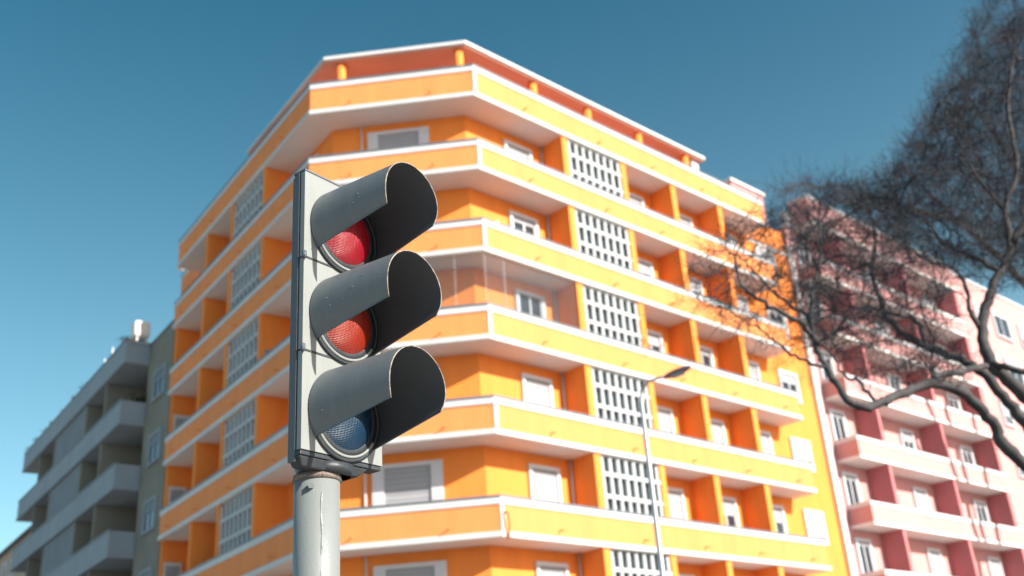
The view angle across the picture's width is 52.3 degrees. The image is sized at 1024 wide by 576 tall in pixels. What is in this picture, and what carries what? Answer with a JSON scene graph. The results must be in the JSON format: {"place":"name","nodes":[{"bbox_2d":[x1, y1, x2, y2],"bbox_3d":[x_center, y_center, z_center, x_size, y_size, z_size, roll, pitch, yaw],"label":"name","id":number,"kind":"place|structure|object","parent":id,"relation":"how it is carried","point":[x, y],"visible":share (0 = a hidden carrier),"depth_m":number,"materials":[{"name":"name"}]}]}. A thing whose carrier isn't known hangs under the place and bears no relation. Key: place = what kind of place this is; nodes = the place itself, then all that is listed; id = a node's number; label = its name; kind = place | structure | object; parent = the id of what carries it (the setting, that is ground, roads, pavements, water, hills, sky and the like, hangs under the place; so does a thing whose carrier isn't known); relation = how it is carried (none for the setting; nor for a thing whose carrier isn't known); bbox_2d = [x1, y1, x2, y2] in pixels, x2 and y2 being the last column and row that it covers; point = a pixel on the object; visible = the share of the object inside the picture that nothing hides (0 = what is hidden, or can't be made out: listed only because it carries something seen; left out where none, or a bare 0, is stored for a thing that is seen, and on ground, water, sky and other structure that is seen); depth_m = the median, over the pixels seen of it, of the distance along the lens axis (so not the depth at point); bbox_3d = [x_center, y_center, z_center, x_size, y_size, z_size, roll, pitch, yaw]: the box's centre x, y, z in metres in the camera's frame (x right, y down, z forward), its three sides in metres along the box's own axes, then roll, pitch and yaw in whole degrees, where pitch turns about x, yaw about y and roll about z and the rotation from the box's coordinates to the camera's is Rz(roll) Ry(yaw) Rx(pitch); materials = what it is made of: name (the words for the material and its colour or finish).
{"place":"outdoors","nodes":[
{"label":"outdoors","id":0,"kind":"place"},
{"bbox_2d":[0,525,31,575],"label":"apartment building","id":1,"kind":"structure","parent":0,"point":[5,558],"depth_m":79.74,"materials":[{"name":"paint"}]},
{"bbox_2d":[1,561,7,575],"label":"window","id":2,"kind":"structure","parent":1,"relation":"in","point":[4,569],"depth_m":80.71,"materials":[{"name":"white glass"}]},
{"bbox_2d":[157,40,856,575],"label":"apartment building","id":3,"kind":"structure","parent":0,"point":[551,336],"depth_m":36.32,"materials":[{"name":"orange paint"}]},
{"bbox_2d":[163,562,181,575],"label":"window","id":4,"kind":"structure","parent":3,"relation":"in","point":[169,569],"depth_m":40.64,"materials":[{"name":"white glass"}]},
{"bbox_2d":[168,486,186,503],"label":"window","id":5,"kind":"structure","parent":3,"relation":"in","point":[174,493],"depth_m":41.83,"materials":[{"name":"white glass"}]},
{"bbox_2d":[173,414,189,429],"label":"window","id":6,"kind":"structure","parent":3,"relation":"in","point":[178,419],"depth_m":43.04,"materials":[{"name":"white glass"}]},
{"bbox_2d":[368,126,428,149],"bbox_3d":[-3.905,-4.429,35.979,2.160,2.418,0.129,-6,-24,4],"label":"window","id":7,"kind":"structure","parent":3,"relation":"in","point":[417,135],"depth_m":36.34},
{"bbox_2d":[372,459,443,505],"bbox_3d":[-3.095,6.442,31.083,2.160,2.518,0.129,-6,-24,4],"label":"window","id":8,"kind":"structure","parent":3,"relation":"in","point":[417,481],"depth_m":31.34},
{"bbox_2d":[373,560,446,575],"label":"window","id":9,"kind":"structure","parent":3,"relation":"in","point":[431,568],"depth_m":30.29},
{"bbox_2d":[503,139,531,159],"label":"window","id":10,"kind":"structure","parent":3,"relation":"in","point":[513,147],"depth_m":37.75,"materials":[{"name":"white glass"}]},
{"bbox_2d":[508,210,538,236],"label":"window","id":11,"kind":"structure","parent":3,"relation":"in","point":[519,221],"depth_m":36.52,"materials":[{"name":"white glass"}]},
{"bbox_2d":[514,288,546,318],"bbox_3d":[0.684,1.303,34.906,1.340,2.488,0.129,17,-32,-39],"label":"window","id":12,"kind":"structure","parent":3,"relation":"in","point":[526,302],"depth_m":35.28,"materials":[{"name":"white glass"}]},
{"bbox_2d":[520,373,553,406],"bbox_3d":[0.887,4.032,33.677,1.340,2.488,0.129,17,-32,-39],"label":"window","id":13,"kind":"structure","parent":3,"relation":"in","point":[534,389],"depth_m":34.00,"materials":[{"name":"white glass"}]},
{"bbox_2d":[527,463,562,502],"bbox_3d":[1.091,6.761,32.448,1.340,2.488,0.129,17,-32,-39],"label":"window","id":14,"kind":"structure","parent":3,"relation":"in","point":[544,482],"depth_m":32.74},
{"bbox_2d":[534,561,568,575],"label":"window","id":15,"kind":"structure","parent":3,"relation":"in","point":[542,568],"depth_m":31.61,"materials":[{"name":"white glass"}]},
{"bbox_2d":[629,192,644,206],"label":"window","id":16,"kind":"structure","parent":3,"relation":"in","point":[634,198],"depth_m":41.79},
{"bbox_2d":[637,257,653,276],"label":"window","id":17,"kind":"structure","parent":3,"relation":"in","point":[645,267],"depth_m":40.56,"materials":[{"name":"white glass"}]},
{"bbox_2d":[646,329,663,352],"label":"window","id":18,"kind":"structure","parent":3,"relation":"in","point":[655,340],"depth_m":39.30,"materials":[{"name":"white glass"}]},
{"bbox_2d":[656,405,675,433],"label":"window","id":19,"kind":"structure","parent":3,"relation":"in","point":[665,419],"depth_m":38.04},
{"bbox_2d":[667,487,686,519],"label":"window","id":20,"kind":"structure","parent":3,"relation":"in","point":[677,507],"depth_m":36.77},
{"bbox_2d":[679,213,692,226],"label":"window","id":21,"kind":"structure","parent":3,"relation":"in","point":[684,219],"depth_m":43.73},
{"bbox_2d":[688,276,703,294],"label":"window","id":22,"kind":"structure","parent":3,"relation":"in","point":[694,281],"depth_m":42.52,"materials":[{"name":"white glass"}]},
{"bbox_2d":[699,345,714,367],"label":"window","id":23,"kind":"structure","parent":3,"relation":"in","point":[706,354],"depth_m":41.26,"materials":[{"name":"white glass"}]},
{"bbox_2d":[710,418,726,444],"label":"window","id":24,"kind":"structure","parent":3,"relation":"in","point":[717,426],"depth_m":39.98,"materials":[{"name":"white glass"}]},
{"bbox_2d":[722,496,739,526],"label":"window","id":25,"kind":"structure","parent":3,"relation":"in","point":[729,503],"depth_m":38.72,"materials":[{"name":"white glass"}]},
{"bbox_2d":[726,234,737,245],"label":"window","id":26,"kind":"structure","parent":3,"relation":"in","point":[726,234],"depth_m":45.69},
{"bbox_2d":[736,294,748,310],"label":"window","id":27,"kind":"structure","parent":3,"relation":"in","point":[739,297],"depth_m":44.44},
{"bbox_2d":[747,360,760,380],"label":"window","id":28,"kind":"structure","parent":3,"relation":"in","point":[754,371],"depth_m":43.21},
{"bbox_2d":[754,245,778,279],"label":"window","id":29,"kind":"structure","parent":3,"relation":"in","point":[758,250],"depth_m":47.23,"materials":[{"name":"white glass"}]},
{"bbox_2d":[759,430,773,454],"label":"window","id":30,"kind":"structure","parent":3,"relation":"in","point":[766,440],"depth_m":41.95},
{"bbox_2d":[764,305,789,339],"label":"window","id":31,"kind":"structure","parent":3,"relation":"in","point":[771,315],"depth_m":46.00,"materials":[{"name":"white glass"}]},
{"bbox_2d":[772,504,787,533],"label":"window","id":32,"kind":"structure","parent":3,"relation":"in","point":[778,510],"depth_m":40.69,"materials":[{"name":"white glass"}]},
{"bbox_2d":[776,369,802,404],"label":"window","id":33,"kind":"structure","parent":3,"relation":"in","point":[786,379],"depth_m":44.79,"materials":[{"name":"white glass"}]},
{"bbox_2d":[788,436,815,472],"bbox_3d":[12.098,6.955,43.410,1.420,1.370,0.129,17,-32,-39],"label":"window","id":34,"kind":"structure","parent":3,"relation":"in","point":[800,448],"depth_m":43.52,"materials":[{"name":"white glass"}]},
{"bbox_2d":[802,509,828,545],"bbox_3d":[12.302,9.684,42.180,1.420,1.370,0.129,17,-32,-39],"label":"window","id":35,"kind":"structure","parent":3,"relation":"in","point":[814,521],"depth_m":42.25,"materials":[{"name":"white glass"}]},
{"bbox_2d":[0,0,1023,551],"label":"sky","id":36,"kind":"structure","parent":0,"point":[121,121],"materials":[{"name":"blue"}]},
{"bbox_2d":[723,177,1023,575],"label":"apartment building","id":37,"kind":"structure","parent":0,"point":[930,484],"depth_m":49.88,"materials":[{"name":"pink paint"}]},
{"bbox_2d":[793,237,810,274],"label":"window","id":38,"kind":"structure","parent":37,"relation":"in","point":[800,251],"depth_m":49.76,"materials":[{"name":"grey glass"}]},
{"bbox_2d":[804,293,823,318],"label":"window","id":39,"kind":"structure","parent":37,"relation":"in","point":[804,293],"depth_m":48.67,"materials":[{"name":"grey glass"}]},
{"bbox_2d":[817,349,835,391],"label":"window","id":40,"kind":"structure","parent":37,"relation":"in","point":[823,374],"depth_m":47.67,"materials":[{"name":"white glass"}]},
{"bbox_2d":[828,408,848,453],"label":"window","id":41,"kind":"structure","parent":37,"relation":"in","point":[837,419],"depth_m":46.32,"materials":[{"name":"white glass"}]},
{"bbox_2d":[840,471,861,518],"bbox_3d":[14.751,8.992,45.006,1.200,2.058,0.129,17,-32,-39],"label":"window","id":42,"kind":"structure","parent":37,"relation":"in","point":[850,482],"depth_m":45.15,"materials":[{"name":"white glass"}]},
{"bbox_2d":[853,537,876,573],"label":"window","id":43,"kind":"structure","parent":37,"relation":"in","point":[863,547],"depth_m":44.00,"materials":[{"name":"white glass"}]},
{"bbox_2d":[873,319,889,334],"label":"window","id":44,"kind":"structure","parent":37,"relation":"in","point":[886,331],"depth_m":52.75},
{"bbox_2d":[885,372,902,389],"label":"window","id":45,"kind":"structure","parent":37,"relation":"in","point":[888,381],"depth_m":51.41,"materials":[{"name":"white glass"}]},
{"bbox_2d":[898,428,916,449],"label":"window","id":46,"kind":"structure","parent":37,"relation":"in","point":[907,440],"depth_m":50.27,"materials":[{"name":"white glass"}]},
{"bbox_2d":[911,486,930,510],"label":"window","id":47,"kind":"structure","parent":37,"relation":"in","point":[920,496],"depth_m":49.06,"materials":[{"name":"white glass"}]},
{"bbox_2d":[921,296,935,307],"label":"window","id":48,"kind":"structure","parent":37,"relation":"in","point":[921,296],"depth_m":57.76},
{"bbox_2d":[925,548,945,575],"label":"window","id":49,"kind":"structure","parent":37,"relation":"in","point":[934,557],"depth_m":47.88,"materials":[{"name":"white glass"}]},
{"bbox_2d":[945,392,961,410],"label":"window","id":50,"kind":"structure","parent":37,"relation":"in","point":[950,403],"depth_m":55.29,"materials":[{"name":"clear glass"}]},
{"bbox_2d":[958,445,975,464],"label":"window","id":51,"kind":"structure","parent":37,"relation":"in","point":[966,454],"depth_m":54.12,"materials":[{"name":"white glass"}]},
{"bbox_2d":[971,499,990,522],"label":"window","id":52,"kind":"structure","parent":37,"relation":"in","point":[980,509],"depth_m":52.92,"materials":[{"name":"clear glass"}]},
{"bbox_2d":[972,303,989,331],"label":"window","id":53,"kind":"structure","parent":37,"relation":"in","point":[976,307],"depth_m":59.08,"materials":[{"name":"white glass"}]},
{"bbox_2d":[986,556,1003,575],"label":"window","id":54,"kind":"structure","parent":37,"relation":"in","point":[994,564],"depth_m":51.75,"materials":[{"name":"white glass"}]},
{"bbox_2d":[990,312,1014,342],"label":"window","id":55,"kind":"structure","parent":37,"relation":"in","point":[1001,325],"depth_m":60.89,"materials":[{"name":"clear glass"}]},
{"bbox_2d":[998,399,1015,428],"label":"window","id":56,"kind":"structure","parent":37,"relation":"in","point":[1008,420],"depth_m":56.67,"materials":[{"name":"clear glass"}]},
{"bbox_2d":[1003,357,1023,384],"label":"window","id":57,"kind":"structure","parent":37,"relation":"in","point":[1020,377],"depth_m":59.93,"materials":[{"name":"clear glass"}]},
{"bbox_2d":[1016,324,1023,347],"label":"window","id":58,"kind":"structure","parent":37,"relation":"in","point":[1020,328],"depth_m":62.56,"materials":[{"name":"white glass"}]},
{"bbox_2d":[1016,451,1023,478],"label":"window","id":59,"kind":"structure","parent":37,"relation":"in","point":[1020,473],"depth_m":55.13,"materials":[{"name":"white glass"}]},
{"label":"pavement","id":60,"kind":"structure","parent":0,"visible":0},
{"bbox_2d":[9,319,175,575],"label":"apartment building","id":61,"kind":"structure","parent":60,"relation":"on","point":[91,502],"depth_m":47.49,"materials":[{"name":"concrete"}]},
{"bbox_2d":[126,393,146,402],"bbox_3d":[-16.541,4.940,46.602,1.513,0.575,1.573,4,-25,-18],"label":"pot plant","id":62,"kind":"object","parent":61,"relation":"on","point":[140,399],"visible":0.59,"depth_m":46.33,"materials":[{"name":"green plant"}]},
{"bbox_2d":[130,321,150,341],"bbox_3d":[-17.211,2.245,48.209,0.760,1.350,0.760,12,-29,-32],"label":"rooftop tank","id":63,"kind":"object","parent":61,"relation":"on","point":[140,330],"visible":0.87,"depth_m":48.03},
{"bbox_2d":[138,566,152,575],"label":"window","id":64,"kind":"structure","parent":61,"relation":"in","point":[148,571],"depth_m":41.38,"materials":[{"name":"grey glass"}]},
{"bbox_2d":[141,494,157,536],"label":"window","id":65,"kind":"structure","parent":61,"relation":"in","point":[149,514],"depth_m":42.55,"materials":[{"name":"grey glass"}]},
{"bbox_2d":[146,426,162,467],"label":"window","id":66,"kind":"structure","parent":61,"relation":"in","point":[155,439],"depth_m":43.73,"materials":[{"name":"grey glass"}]},
{"bbox_2d":[151,362,167,403],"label":"window","id":67,"kind":"structure","parent":61,"relation":"in","point":[159,377],"depth_m":44.91,"materials":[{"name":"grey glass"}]},
{"bbox_2d":[639,365,691,575],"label":"street lamp","id":68,"kind":"object","parent":60,"relation":"on","point":[677,372],"visible":1,"depth_m":22.73,"materials":[{"name":"metal"}]},
{"bbox_2d":[743,0,1023,294],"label":"bare tree","id":69,"kind":"object","parent":60,"relation":"on","point":[974,34],"visible":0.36,"depth_m":46.18,"materials":[{"name":"brown plant"}]},
{"label":"ground","id":70,"kind":"structure","parent":0,"visible":0},
{"bbox_2d":[287,162,445,575],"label":"traffic light","id":71,"kind":"object","parent":70,"relation":"on","point":[364,293],"visible":1,"depth_m":3.08,"materials":[{"name":"plastic"}]},
{"bbox_2d":[668,2,1023,471],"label":"bare tree","id":72,"kind":"object","parent":70,"relation":"on","point":[989,369],"visible":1,"depth_m":14.46,"materials":[{"name":"brown plant"}]}
]}

